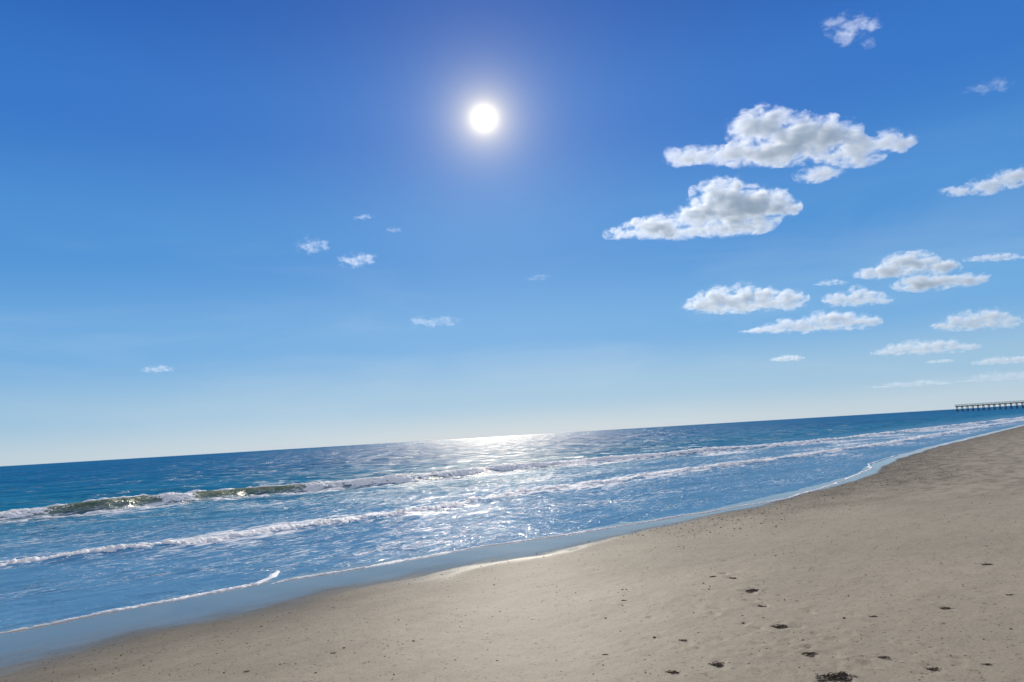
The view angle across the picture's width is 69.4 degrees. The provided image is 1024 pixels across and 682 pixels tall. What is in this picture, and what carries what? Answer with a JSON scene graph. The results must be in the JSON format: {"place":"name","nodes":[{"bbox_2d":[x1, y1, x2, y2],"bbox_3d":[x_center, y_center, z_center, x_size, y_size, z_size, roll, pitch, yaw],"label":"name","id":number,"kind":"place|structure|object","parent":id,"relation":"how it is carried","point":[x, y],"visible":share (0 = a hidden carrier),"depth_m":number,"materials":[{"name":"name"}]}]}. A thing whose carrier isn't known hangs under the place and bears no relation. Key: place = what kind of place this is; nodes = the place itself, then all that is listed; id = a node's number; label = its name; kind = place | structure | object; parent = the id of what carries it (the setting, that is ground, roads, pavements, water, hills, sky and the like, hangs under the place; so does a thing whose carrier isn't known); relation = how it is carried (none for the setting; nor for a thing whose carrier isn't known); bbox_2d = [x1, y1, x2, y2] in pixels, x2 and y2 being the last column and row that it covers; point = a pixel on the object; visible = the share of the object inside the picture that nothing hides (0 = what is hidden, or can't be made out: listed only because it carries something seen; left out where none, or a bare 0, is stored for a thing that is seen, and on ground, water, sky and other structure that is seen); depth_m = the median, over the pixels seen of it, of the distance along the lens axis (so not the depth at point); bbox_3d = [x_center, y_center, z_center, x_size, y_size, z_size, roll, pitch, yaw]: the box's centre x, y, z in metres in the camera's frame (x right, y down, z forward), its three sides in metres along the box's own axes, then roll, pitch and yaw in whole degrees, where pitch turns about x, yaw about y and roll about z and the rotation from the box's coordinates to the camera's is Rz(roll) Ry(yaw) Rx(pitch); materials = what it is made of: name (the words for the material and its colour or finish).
{"place":"outdoors","nodes":[
{"label":"outdoors","id":0,"kind":"place"},
{"bbox_2d":[0,424,1023,681],"bbox_3d":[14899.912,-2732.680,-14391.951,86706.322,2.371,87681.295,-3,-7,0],"label":"sand","id":1,"kind":"structure","parent":0,"point":[528,604],"depth_m":7.70,"materials":[{"name":"beige sand"}]},
{"bbox_2d":[13,463,1022,681],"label":"pebbles","id":2,"kind":"object","parent":1,"relation":"on","point":[555,572],"visible":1,"depth_m":9.82,"materials":[{"name":"grey stone"}]},
{"bbox_2d":[108,467,1022,681],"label":"shell fragments","id":3,"kind":"object","parent":1,"relation":"on","point":[701,576],"visible":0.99,"depth_m":8.62,"materials":[{"name":"white"}]},
{"bbox_2d":[295,495,1011,679],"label":"wrack crumbs","id":4,"kind":"object","parent":1,"relation":"on","point":[740,594],"visible":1,"depth_m":7.06,"materials":[{"name":"brown plant"}]},
{"bbox_2d":[666,670,680,673],"bbox_3d":[1.115,2.291,5.117,0.132,0.011,0.098,1,-8,-29],"label":"wrack clump","id":5,"kind":"object","parent":1,"relation":"on","point":[673,671],"visible":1,"depth_m":5.12,"materials":[{"name":"brown plant"}]},
{"bbox_2d":[708,661,723,667],"bbox_3d":[1.457,2.280,5.222,0.164,0.014,0.159,-4,-7,6],"label":"wrack clump","id":6,"kind":"object","parent":1,"relation":"on","point":[719,664],"visible":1,"depth_m":5.20,"materials":[{"name":"brown plant"}]},
{"bbox_2d":[770,624,790,628],"bbox_3d":[2.223,2.352,6.106,0.166,0.016,0.136,-4,-7,6],"label":"wrack clump","id":7,"kind":"object","parent":1,"relation":"on","point":[779,626],"visible":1,"depth_m":6.09,"materials":[{"name":"brown plant"}]},
{"bbox_2d":[611,449,984,538],"bbox_3d":[12.625,4.120,23.227,4.707,0.163,29.237,-9,-9,38],"label":"shell grit","id":8,"kind":"object","parent":1,"relation":"on","point":[831,492],"visible":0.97,"depth_m":18.74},
{"bbox_2d":[801,652,818,656],"bbox_3d":[2.134,2.236,5.293,0.111,0.012,0.094,0,-8,-23],"label":"wrack clump","id":9,"kind":"object","parent":1,"relation":"on","point":[810,653],"visible":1,"depth_m":5.29,"materials":[{"name":"brown plant"}]},
{"bbox_2d":[815,672,857,681],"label":"wrack clump","id":10,"kind":"object","parent":1,"relation":"on","point":[834,676],"visible":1,"depth_m":4.74,"materials":[{"name":"black plant"}]},
{"bbox_2d":[926,667,941,671],"bbox_3d":[2.703,2.109,4.762,0.127,0.011,0.088,-8,-9,32],"label":"wrack clump","id":11,"kind":"object","parent":1,"relation":"on","point":[933,668],"visible":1,"depth_m":4.75,"materials":[{"name":"brown plant"}]},
{"bbox_2d":[0,405,1023,630],"bbox_3d":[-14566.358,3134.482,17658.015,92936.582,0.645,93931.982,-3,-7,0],"label":"sea","id":12,"kind":"structure","parent":0,"point":[52,589],"depth_m":26.77,"materials":[{"name":"blue liquid"}]},
{"bbox_2d":[0,570,279,632],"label":"swash foam","id":13,"kind":"object","parent":12,"relation":"on","point":[274,574],"visible":1,"depth_m":10.11,"materials":[{"name":"white"}]},
{"bbox_2d":[0,416,1022,522],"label":"breaking wave","id":14,"kind":"object","parent":12,"relation":"on","point":[18,513],"visible":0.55,"depth_m":35.64,"materials":[{"name":"white liquid"}]},
{"bbox_2d":[0,419,1023,565],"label":"surf line","id":15,"kind":"object","parent":12,"relation":"on","point":[216,539],"visible":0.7,"depth_m":19.92,"materials":[{"name":"white liquid"}]},
{"bbox_2d":[272,425,1023,583],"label":"swash foam","id":16,"kind":"object","parent":12,"relation":"on","point":[593,529],"visible":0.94,"depth_m":14.43,"materials":[{"name":"white"}]},
{"bbox_2d":[955,400,1023,411],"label":"pier","id":17,"kind":"structure","parent":12,"relation":"in","point":[983,404],"depth_m":462.24,"materials":[{"name":"wood"}]},
{"bbox_2d":[0,0,1023,465],"label":"sky","id":18,"kind":"structure","parent":0,"point":[227,226],"materials":[{"name":"blue"}]}
]}

